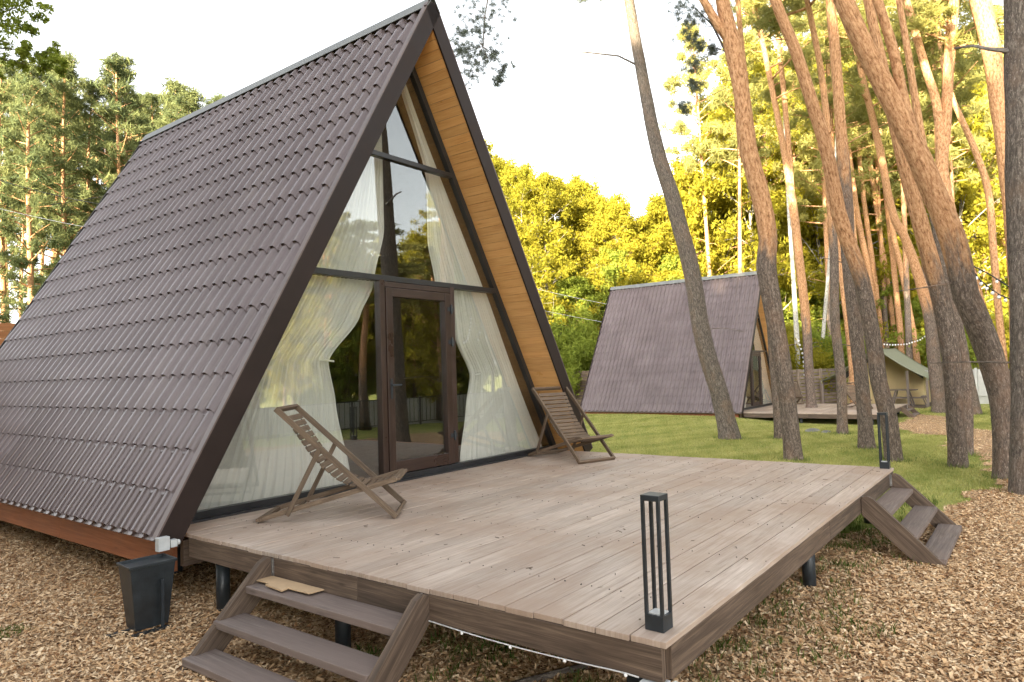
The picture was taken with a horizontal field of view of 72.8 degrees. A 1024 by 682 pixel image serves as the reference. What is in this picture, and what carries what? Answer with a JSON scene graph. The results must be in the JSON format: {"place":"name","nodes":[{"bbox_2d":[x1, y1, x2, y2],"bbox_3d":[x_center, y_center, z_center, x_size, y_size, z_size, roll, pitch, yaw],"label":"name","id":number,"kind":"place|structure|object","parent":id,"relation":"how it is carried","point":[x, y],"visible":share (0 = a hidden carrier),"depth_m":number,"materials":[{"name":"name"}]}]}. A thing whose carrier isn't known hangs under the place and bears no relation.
{"place":"outdoors","nodes":[
{"label":"outdoors","id":0,"kind":"place"},
{"bbox_2d":[0,0,1003,323],"label":"sky","id":1,"kind":"structure","parent":0,"point":[563,114],"materials":[{"name":"white"}]},
{"bbox_2d":[0,414,1023,681],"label":"wood chip path","id":2,"kind":"structure","parent":0,"point":[922,418],"depth_m":4.76,"materials":[{"name":"brown wood"}]},
{"bbox_2d":[104,553,176,637],"bbox_3d":[-2.622,1.794,4.896,0.270,0.466,0.432,-4,-3,41],"label":"waste bin","id":3,"kind":"object","parent":2,"relation":"on","point":[146,584],"visible":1,"depth_m":4.88,"materials":[{"name":"black plastic"}]},
{"bbox_2d":[179,557,429,681],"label":"wooden steps","id":4,"kind":"structure","parent":2,"relation":"on","point":[208,657],"depth_m":3.98,"materials":[{"name":"wood"}]},
{"bbox_2d":[257,576,323,593],"bbox_3d":[-1.459,1.565,4.476,0.637,0.006,0.120,-4,-3,37],"label":"cardboard sheet","id":5,"kind":"object","parent":4,"relation":"on","point":[300,587],"visible":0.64,"depth_m":4.44,"materials":[{"name":"beige cardboard"}]},
{"bbox_2d":[511,663,594,681],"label":"fallen branch","id":6,"kind":"object","parent":2,"relation":"on","point":[545,676],"visible":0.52,"depth_m":3.91,"materials":[{"name":"brown wood"}]},
{"bbox_2d":[861,473,963,567],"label":"wooden steps","id":7,"kind":"structure","parent":2,"relation":"on","point":[905,534],"depth_m":6.24,"materials":[{"name":"wood"}]},
{"bbox_2d":[581,396,1003,533],"bbox_3d":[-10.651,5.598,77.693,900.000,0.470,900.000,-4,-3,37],"label":"ground","id":8,"kind":"structure","parent":0,"point":[833,422],"depth_m":15.41,"materials":[{"name":"green plant"}]},
{"bbox_2d":[0,60,47,322],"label":"pine tree","id":9,"kind":"object","parent":8,"relation":"on","point":[6,171],"visible":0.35,"depth_m":30.88,"materials":[{"name":"green plant"}]},
{"bbox_2d":[0,0,68,79],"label":"birch tree","id":10,"kind":"object","parent":8,"relation":"on","point":[50,54],"visible":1,"depth_m":11.50,"materials":[{"name":"green plant"}]},
{"bbox_2d":[0,59,76,322],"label":"pine tree","id":11,"kind":"object","parent":8,"relation":"on","point":[32,78],"visible":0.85,"depth_m":28.54,"materials":[{"name":"green plant"}]},
{"bbox_2d":[5,50,85,295],"bbox_3d":[-22.403,-5.141,34.042,3.833,18.538,3.661,-2,-2,1],"label":"pine tree","id":12,"kind":"object","parent":8,"relation":"on","point":[11,240],"visible":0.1,"depth_m":33.72,"materials":[{"name":"green plant"}]},
{"bbox_2d":[10,92,95,274],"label":"pine tree","id":13,"kind":"object","parent":8,"relation":"on","point":[32,142],"visible":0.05,"depth_m":42.49,"materials":[{"name":"green plant"}]},
{"bbox_2d":[10,49,99,287],"bbox_3d":[-19.665,-4.538,30.624,3.661,16.772,3.833,-3,-3,32],"label":"pine tree","id":14,"kind":"object","parent":8,"relation":"on","point":[60,89],"visible":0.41,"depth_m":30.45,"materials":[{"name":"green plant"}]},
{"bbox_2d":[45,76,121,263],"bbox_3d":[-19.422,-4.202,31.943,3.661,16.263,3.833,-1,-3,-25],"label":"pine tree","id":15,"kind":"object","parent":8,"relation":"on","point":[90,96],"visible":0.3,"depth_m":31.81,"materials":[{"name":"green plant"}]},
{"bbox_2d":[64,51,157,218],"bbox_3d":[-17.869,-4.634,31.354,3.697,16.986,4.161,-3,-3,21],"label":"pine tree","id":16,"kind":"object","parent":8,"relation":"on","point":[114,65],"visible":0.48,"depth_m":31.34,"materials":[{"name":"green plant"}]},
{"bbox_2d":[90,53,155,200],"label":"pine tree","id":17,"kind":"object","parent":8,"relation":"on","point":[127,60],"visible":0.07,"depth_m":33.03,"materials":[{"name":"green plant"}]},
{"bbox_2d":[131,90,171,138],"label":"pine tree","id":18,"kind":"object","parent":8,"relation":"on","point":[150,99],"visible":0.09,"depth_m":35.40,"materials":[{"name":"green plant"}]},
{"bbox_2d":[148,74,191,131],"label":"pine tree","id":19,"kind":"object","parent":8,"relation":"on","point":[174,87],"visible":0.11,"depth_m":30.59,"materials":[{"name":"green plant"}]},
{"bbox_2d":[155,84,204,128],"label":"pine tree","id":20,"kind":"object","parent":8,"relation":"on","point":[190,102],"visible":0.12,"depth_m":28.36,"materials":[{"name":"green plant"}]},
{"bbox_2d":[0,0,592,573],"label":"frame cabin","id":21,"kind":"object","parent":8,"relation":"on","point":[138,346],"visible":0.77,"depth_m":8.06,"materials":[{"name":"brown metal"}]},
{"bbox_2d":[155,536,179,551],"bbox_3d":[-2.563,1.503,5.179,0.055,0.100,0.168,-4,-3,37],"label":"junction box","id":22,"kind":"object","parent":21,"relation":"attached to","point":[164,543],"visible":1,"depth_m":5.13,"materials":[{"name":"grey plastic"}]},
{"bbox_2d":[197,275,373,510],"bbox_3d":[-2.238,0.412,6.800,0.120,2.195,2.403,-4,-3,37],"label":"curtain","id":23,"kind":"object","parent":21,"relation":"hanging from","point":[267,454],"visible":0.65,"depth_m":6.92,"materials":[{"name":"white fabric"}]},
{"bbox_2d":[317,134,383,273],"bbox_3d":[-1.873,-1.863,7.502,0.094,2.285,1.314,-4,-3,37],"label":"curtain","id":24,"kind":"object","parent":21,"relation":"hanging from","point":[354,244],"visible":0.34,"depth_m":7.70,"materials":[{"name":"white fabric"}]},
{"bbox_2d":[385,287,456,471],"bbox_3d":[-1.041,0.443,8.068,0.124,2.065,1.098,-4,-3,37],"label":"door","id":25,"kind":"structure","parent":21,"relation":"in","point":[448,457],"depth_m":8.11,"materials":[{"name":"brown wood"}]},
{"bbox_2d":[401,85,481,286],"bbox_3d":[-0.884,-1.939,8.808,0.096,2.485,1.459,-4,-3,37],"label":"curtain","id":26,"kind":"object","parent":21,"relation":"hanging from","point":[451,259],"visible":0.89,"depth_m":8.72,"materials":[{"name":"white fabric"}]},
{"bbox_2d":[410,66,557,448],"bbox_3d":[-1.194,-0.972,8.043,0.070,5.058,5.818,-4,-3,37],"label":"window frame","id":27,"kind":"structure","parent":21,"relation":"in","point":[416,83],"depth_m":9.01,"materials":[{"name":"brown wood"}]},
{"bbox_2d":[454,290,541,461],"bbox_3d":[-0.152,0.462,9.534,0.118,2.195,1.929,-4,-3,37],"label":"curtain","id":28,"kind":"object","parent":21,"relation":"hanging from","point":[498,420],"visible":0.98,"depth_m":9.31,"materials":[{"name":"white fabric"}]},
{"bbox_2d":[490,153,524,222],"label":"birch tree","id":29,"kind":"object","parent":8,"relation":"on","point":[501,162],"visible":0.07,"depth_m":49.53,"materials":[{"name":"yellow plant"}]},
{"bbox_2d":[500,162,573,323],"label":"birch tree","id":30,"kind":"object","parent":8,"relation":"on","point":[516,181],"visible":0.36,"depth_m":43.10,"materials":[{"name":"yellow plant"}]},
{"bbox_2d":[185,451,893,681],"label":"wooden deck","id":31,"kind":"structure","parent":8,"relation":"on","point":[557,599],"depth_m":4.81,"materials":[{"name":"brown wood"}]},
{"bbox_2d":[256,404,406,521],"bbox_3d":[-1.523,1.011,5.965,1.175,0.942,0.637,-2,-2,-2],"label":"deck chair","id":32,"kind":"object","parent":31,"relation":"on","point":[366,485],"visible":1,"depth_m":5.78,"materials":[{"name":"brown wood"}]},
{"bbox_2d":[429,620,638,677],"bbox_3d":[-0.441,1.539,3.780,2.500,0.036,0.018,-4,-3,37],"label":"light cable","id":33,"kind":"object","parent":31,"relation":"hanging from","point":[563,659],"visible":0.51,"depth_m":3.34,"materials":[{"name":"white plastic"}]},
{"bbox_2d":[528,386,615,463],"bbox_3d":[0.748,1.075,9.176,0.637,0.942,1.175,0,-3,-33],"label":"deck chair","id":34,"kind":"object","parent":31,"relation":"on","point":[579,435],"visible":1,"depth_m":9.22,"materials":[{"name":"brown wood"}]},
{"bbox_2d":[640,492,672,632],"bbox_3d":[0.652,0.993,3.139,0.092,0.600,0.092,-4,-3,39],"label":"bollard lamp","id":35,"kind":"object","parent":31,"relation":"on","point":[660,620],"visible":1,"depth_m":3.13,"materials":[{"name":"black metal"}]},
{"bbox_2d":[877,412,890,468],"bbox_3d":[4.013,1.071,7.502,0.092,0.600,0.092,-4,-3,37],"label":"bollard lamp","id":36,"kind":"object","parent":31,"relation":"on","point":[885,464],"visible":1,"depth_m":7.48,"materials":[{"name":"black metal"}]},
{"bbox_2d":[516,169,612,330],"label":"birch tree","id":37,"kind":"object","parent":8,"relation":"on","point":[555,244],"visible":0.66,"depth_m":42.60,"materials":[{"name":"yellow plant"}]},
{"bbox_2d":[537,176,602,320],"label":"birch tree","id":38,"kind":"object","parent":8,"relation":"on","point":[564,186],"visible":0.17,"depth_m":45.17,"materials":[{"name":"yellow plant"}]},
{"bbox_2d":[550,313,599,397],"bbox_3d":[2.950,1.103,36.086,4.300,5.053,4.766,0,-3,-29],"label":"bush","id":39,"kind":"object","parent":8,"relation":"on","point":[578,332],"visible":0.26,"depth_m":35.62,"materials":[{"name":"green plant"}]},
{"bbox_2d":[558,337,595,397],"bbox_3d":[3.309,1.629,34.790,3.916,3.789,3.533,0,-3,-42],"label":"bush","id":40,"kind":"object","parent":8,"relation":"on","point":[576,357],"visible":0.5,"depth_m":34.08,"materials":[{"name":"green plant"}]},
{"bbox_2d":[550,276,606,328],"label":"leafy tree","id":41,"kind":"object","parent":8,"relation":"on","point":[585,290],"visible":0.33,"depth_m":42.47,"materials":[{"name":"green plant"}]},
{"bbox_2d":[550,174,611,269],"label":"birch tree","id":42,"kind":"object","parent":8,"relation":"on","point":[584,187],"visible":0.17,"depth_m":46.76,"materials":[{"name":"yellow plant"}]},
{"bbox_2d":[449,0,742,439],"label":"pine tree","id":43,"kind":"object","parent":8,"relation":"on","point":[727,426],"visible":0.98,"depth_m":17.04,"materials":[{"name":"brown plant"}]},
{"bbox_2d":[573,190,624,291],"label":"birch tree","id":44,"kind":"object","parent":8,"relation":"on","point":[592,206],"visible":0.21,"depth_m":45.72,"materials":[{"name":"yellow plant"}]},
{"bbox_2d":[571,246,651,338],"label":"leafy tree","id":45,"kind":"object","parent":8,"relation":"on","point":[609,271],"visible":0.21,"depth_m":42.63,"materials":[{"name":"yellow plant"}]},
{"bbox_2d":[579,191,657,336],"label":"birch tree","id":46,"kind":"object","parent":8,"relation":"on","point":[601,235],"visible":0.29,"depth_m":43.54,"materials":[{"name":"yellow plant"}]},
{"bbox_2d":[575,199,667,326],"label":"leafy tree","id":47,"kind":"object","parent":8,"relation":"on","point":[633,242],"visible":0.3,"depth_m":43.66,"materials":[{"name":"yellow plant"}]},
{"bbox_2d":[354,494,937,681],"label":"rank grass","id":48,"kind":"structure","parent":8,"relation":"on","point":[764,601],"depth_m":4.42,"materials":[{"name":"brown wood"}]},
{"bbox_2d":[580,271,771,417],"bbox_3d":[7.342,0.530,29.565,6.860,6.343,6.292,-4,-3,37],"label":"frame cabin","id":49,"kind":"object","parent":8,"relation":"on","point":[645,359],"visible":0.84,"depth_m":28.22,"materials":[{"name":"brown metal"}]},
{"bbox_2d":[757,352,771,403],"bbox_3d":[10.704,1.557,29.294,0.118,2.195,1.929,-4,-3,37],"label":"curtain","id":50,"kind":"object","parent":49,"relation":"hanging from","point":[767,395],"visible":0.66,"depth_m":29.20,"materials":[{"name":"beige fabric"}]},
{"bbox_2d":[649,252,705,282],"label":"leafy tree","id":51,"kind":"object","parent":8,"relation":"on","point":[663,265],"visible":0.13,"depth_m":44.12,"materials":[{"name":"yellow plant"}]},
{"bbox_2d":[634,189,731,281],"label":"leafy tree","id":52,"kind":"object","parent":8,"relation":"on","point":[657,203],"visible":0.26,"depth_m":44.70,"materials":[{"name":"yellow plant"}]},
{"bbox_2d":[658,19,730,275],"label":"pine tree","id":53,"kind":"object","parent":8,"relation":"on","point":[672,84],"visible":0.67,"depth_m":43.73,"materials":[{"name":"yellow plant"}]},
{"bbox_2d":[648,153,756,282],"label":"leafy tree","id":54,"kind":"object","parent":8,"relation":"on","point":[686,190],"visible":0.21,"depth_m":44.36,"materials":[{"name":"yellow plant"}]},
{"bbox_2d":[691,123,756,274],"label":"birch tree","id":55,"kind":"object","parent":8,"relation":"on","point":[721,212],"visible":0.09,"depth_m":46.07,"materials":[{"name":"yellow plant"}]},
{"bbox_2d":[686,92,776,274],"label":"birch tree","id":56,"kind":"object","parent":8,"relation":"on","point":[712,217],"visible":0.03,"depth_m":46.66,"materials":[{"name":"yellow plant"}]},
{"bbox_2d":[666,0,803,460],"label":"pine tree","id":57,"kind":"object","parent":8,"relation":"on","point":[722,23],"visible":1,"depth_m":12.27,"materials":[{"name":"brown plant"}]},
{"bbox_2d":[695,29,782,272],"bbox_3d":[13.022,-7.433,39.608,4.902,21.836,4.269,-3,-3,34],"label":"pine tree","id":58,"kind":"object","parent":8,"relation":"on","point":[719,99],"visible":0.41,"depth_m":39.64,"materials":[{"name":"yellow plant"}]},
{"bbox_2d":[688,32,824,314],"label":"birch tree","id":59,"kind":"object","parent":8,"relation":"on","point":[727,187],"visible":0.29,"depth_m":42.85,"materials":[{"name":"yellow plant"}]},
{"bbox_2d":[709,0,808,262],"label":"pine tree","id":60,"kind":"object","parent":8,"relation":"on","point":[771,58],"visible":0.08,"depth_m":43.24,"materials":[{"name":"green plant"}]},
{"bbox_2d":[736,0,782,438],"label":"pine tree","id":61,"kind":"object","parent":8,"relation":"on","point":[777,419],"visible":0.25,"depth_m":17.06,"materials":[{"name":"brown plant"}]},
{"bbox_2d":[715,0,831,407],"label":"pine tree","id":62,"kind":"object","parent":8,"relation":"on","point":[774,92],"visible":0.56,"depth_m":26.49,"materials":[{"name":"brown plant"}]},
{"bbox_2d":[759,16,821,315],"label":"pine tree","id":63,"kind":"object","parent":8,"relation":"on","point":[812,195],"visible":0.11,"depth_m":42.73,"materials":[{"name":"green plant"}]},
{"bbox_2d":[746,0,854,433],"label":"pine tree","id":64,"kind":"object","parent":8,"relation":"on","point":[767,19],"visible":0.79,"depth_m":18.60,"materials":[{"name":"brown plant"}]},
{"bbox_2d":[728,33,877,393],"bbox_3d":[13.617,-6.134,33.663,5.670,18.386,6.692,-1,-2,-12],"label":"birch tree","id":65,"kind":"object","parent":8,"relation":"on","point":[795,307],"visible":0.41,"depth_m":33.93,"materials":[{"name":"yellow plant"}]},
{"bbox_2d":[787,331,836,402],"bbox_3d":[14.562,1.337,34.319,3.834,3.768,3.597,1,-3,-45],"label":"bush","id":66,"kind":"object","parent":8,"relation":"on","point":[822,360],"visible":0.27,"depth_m":33.68,"materials":[{"name":"green plant"}]},
{"bbox_2d":[780,273,845,338],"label":"leafy tree","id":67,"kind":"object","parent":8,"relation":"on","point":[788,299],"visible":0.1,"depth_m":43.18,"materials":[{"name":"green plant"}]},
{"bbox_2d":[792,368,836,403],"bbox_3d":[16.051,2.188,33.408,10.175,1.830,0.137,0,-3,-30],"label":"fence","id":68,"kind":"object","parent":8,"relation":"on","point":[820,372],"visible":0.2,"depth_m":32.46,"materials":[{"name":"brown wood"}]},
{"bbox_2d":[735,81,912,327],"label":"birch tree","id":69,"kind":"object","parent":8,"relation":"on","point":[811,211],"visible":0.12,"depth_m":43.43,"materials":[{"name":"green plant"}]},
{"bbox_2d":[743,404,906,424],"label":"wooden deck","id":70,"kind":"structure","parent":8,"relation":"on","point":[825,411],"depth_m":24.83,"materials":[{"name":"brown wood"}]},
{"bbox_2d":[784,0,877,395],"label":"pine tree","id":71,"kind":"object","parent":8,"relation":"on","point":[806,183],"visible":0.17,"depth_m":39.41,"materials":[{"name":"green plant"}]},
{"bbox_2d":[765,0,903,461],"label":"pine tree","id":72,"kind":"object","parent":8,"relation":"on","point":[884,402],"visible":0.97,"depth_m":12.10,"materials":[{"name":"brown plant"}]},
{"bbox_2d":[782,1,887,403],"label":"pine tree","id":73,"kind":"object","parent":8,"relation":"on","point":[851,112],"visible":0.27,"depth_m":29.89,"materials":[{"name":"green plant"}]},
{"bbox_2d":[812,331,865,398],"bbox_3d":[16.343,1.311,34.583,3.533,3.853,3.916,-2,-2,-7],"label":"bush","id":74,"kind":"object","parent":8,"relation":"on","point":[826,338],"visible":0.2,"depth_m":34.31,"materials":[{"name":"green plant"}]},
{"bbox_2d":[788,2,900,345],"bbox_3d":[16.503,-6.660,34.153,4.732,19.410,6.534,-2,-2,7],"label":"birch tree","id":75,"kind":"object","parent":8,"relation":"on","point":[826,291],"visible":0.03,"depth_m":34.94,"materials":[{"name":"plant"}]},
{"bbox_2d":[809,26,884,347],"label":"pine tree","id":76,"kind":"object","parent":8,"relation":"on","point":[869,243],"visible":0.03,"depth_m":41.88,"materials":[{"name":"brown plant"}]},
{"bbox_2d":[812,57,892,305],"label":"pine tree","id":77,"kind":"object","parent":8,"relation":"on","point":[862,242],"visible":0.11,"depth_m":40.84,"materials":[{"name":"brown plant"}]},
{"bbox_2d":[824,0,886,448],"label":"pine tree","id":78,"kind":"object","parent":8,"relation":"on","point":[866,437],"visible":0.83,"depth_m":14.24,"materials":[{"name":"brown plant"}]},
{"bbox_2d":[801,100,918,316],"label":"birch tree","id":79,"kind":"object","parent":8,"relation":"on","point":[877,263],"visible":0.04,"depth_m":44.36,"materials":[{"name":"green plant"}]},
{"bbox_2d":[823,24,896,347],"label":"pine tree","id":80,"kind":"object","parent":8,"relation":"on","point":[890,300],"visible":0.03,"depth_m":42.38,"materials":[{"name":"brown plant"}]},
{"bbox_2d":[713,411,1018,495],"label":"grass","id":81,"kind":"structure","parent":8,"relation":"on","point":[975,452],"depth_m":12.23,"materials":[{"name":"green plant"}]},
{"bbox_2d":[793,0,945,412],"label":"pine tree","id":82,"kind":"object","parent":8,"relation":"on","point":[864,91],"visible":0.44,"depth_m":26.93,"materials":[{"name":"brown plant"}]},
{"bbox_2d":[818,267,924,364],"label":"leafy tree","id":83,"kind":"object","parent":8,"relation":"on","point":[916,306],"visible":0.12,"depth_m":41.66,"materials":[{"name":"green plant"}]},
{"bbox_2d":[848,123,901,347],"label":"pine tree","id":84,"kind":"object","parent":8,"relation":"on","point":[881,208],"visible":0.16,"depth_m":41.98,"materials":[{"name":"green plant"}]},
{"bbox_2d":[821,348,930,408],"bbox_3d":[17.698,1.710,33.240,4.425,2.741,6.200,-4,-3,37],"label":"canvas tent","id":85,"kind":"object","parent":8,"relation":"on","point":[903,371],"visible":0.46,"depth_m":31.96,"materials":[{"name":"beige fabric"}]},
{"bbox_2d":[858,0,904,353],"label":"pine tree","id":86,"kind":"object","parent":8,"relation":"on","point":[899,322],"visible":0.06,"depth_m":40.38,"materials":[{"name":"brown plant"}]},
{"bbox_2d":[844,30,930,363],"bbox_3d":[21.292,-7.057,39.708,4.953,20.754,4.990,-1,-3,-28],"label":"pine tree","id":87,"kind":"object","parent":8,"relation":"on","point":[916,356],"visible":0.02,"depth_m":39.88,"materials":[{"name":"brown plant"}]},
{"bbox_2d":[859,0,941,358],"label":"pine tree","id":88,"kind":"object","parent":8,"relation":"on","point":[907,314],"visible":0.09,"depth_m":38.15,"materials":[{"name":"brown plant"}]},
{"bbox_2d":[863,0,968,467],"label":"pine tree","id":89,"kind":"object","parent":8,"relation":"on","point":[948,337],"visible":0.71,"depth_m":11.26,"materials":[{"name":"brown plant"}]},
{"bbox_2d":[833,0,1010,479],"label":"pine tree","id":90,"kind":"object","parent":8,"relation":"on","point":[891,94],"visible":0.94,"depth_m":9.72,"materials":[{"name":"brown plant"}]},
{"bbox_2d":[874,0,977,294],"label":"pine tree","id":91,"kind":"object","parent":8,"relation":"on","point":[895,176],"visible":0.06,"depth_m":41.41,"materials":[{"name":"green plant"}]},
{"bbox_2d":[866,0,999,414],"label":"pine tree","id":92,"kind":"object","parent":8,"relation":"on","point":[966,65],"visible":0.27,"depth_m":25.52,"materials":[{"name":"green plant"}]},
{"bbox_2d":[896,0,973,455],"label":"pine tree","id":93,"kind":"object","parent":8,"relation":"on","point":[966,370],"visible":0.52,"depth_m":12.77,"materials":[{"name":"brown plant"}]},
{"bbox_2d":[876,104,1008,316],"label":"leafy tree","id":94,"kind":"object","parent":8,"relation":"on","point":[999,244],"visible":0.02,"depth_m":42.92,"materials":[{"name":"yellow plant"}]},
{"bbox_2d":[908,324,979,368],"bbox_3d":[23.119,0.830,36.097,4.466,4.735,4.029,-4,-3,36],"label":"bush","id":95,"kind":"object","parent":8,"relation":"on","point":[920,346],"visible":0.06,"depth_m":35.38,"materials":[{"name":"green plant"}]},
{"bbox_2d":[881,0,1008,364],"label":"pine tree","id":96,"kind":"object","parent":8,"relation":"on","point":[991,216],"visible":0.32,"depth_m":23.91,"materials":[{"name":"brown plant"}]},
{"bbox_2d":[888,0,1003,320],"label":"pine tree","id":97,"kind":"object","parent":8,"relation":"on","point":[919,19],"visible":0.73,"depth_m":19.89,"materials":[{"name":"brown plant"}]},
{"bbox_2d":[895,51,1008,318],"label":"birch tree","id":98,"kind":"object","parent":8,"relation":"on","point":[969,189],"visible":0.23,"depth_m":41.89,"materials":[{"name":"yellow plant"}]},
{"bbox_2d":[922,48,990,202],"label":"pine tree","id":99,"kind":"object","parent":8,"relation":"on","point":[954,152],"visible":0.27,"depth_m":38.90,"materials":[{"name":"yellow plant"}]},
{"bbox_2d":[911,0,1009,347],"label":"pine tree","id":100,"kind":"object","parent":8,"relation":"on","point":[984,19],"visible":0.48,"depth_m":18.87,"materials":[{"name":"brown plant"}]},
{"bbox_2d":[925,368,1009,403],"bbox_3d":[21.546,1.960,30.191,0.131,1.630,8.445,0,-3,-39],"label":"fence","id":101,"kind":"object","parent":8,"relation":"on","point":[981,390],"visible":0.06,"depth_m":31.03,"materials":[{"name":"white metal"}]},
{"bbox_2d":[936,0,1023,494],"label":"pine tree","id":102,"kind":"object","parent":8,"relation":"on","point":[1012,50],"visible":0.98,"depth_m":8.54,"materials":[{"name":"brown plant"}]},
{"bbox_2d":[958,22,1002,299],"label":"pine tree","id":103,"kind":"object","parent":8,"relation":"on","point":[994,193],"visible":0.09,"depth_m":43.28,"materials":[{"name":"green plant"}]},
{"bbox_2d":[966,1,1008,315],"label":"pine tree","id":104,"kind":"object","parent":8,"relation":"on","point":[997,11],"visible":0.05,"depth_m":43.72,"materials":[{"name":"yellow plant"}]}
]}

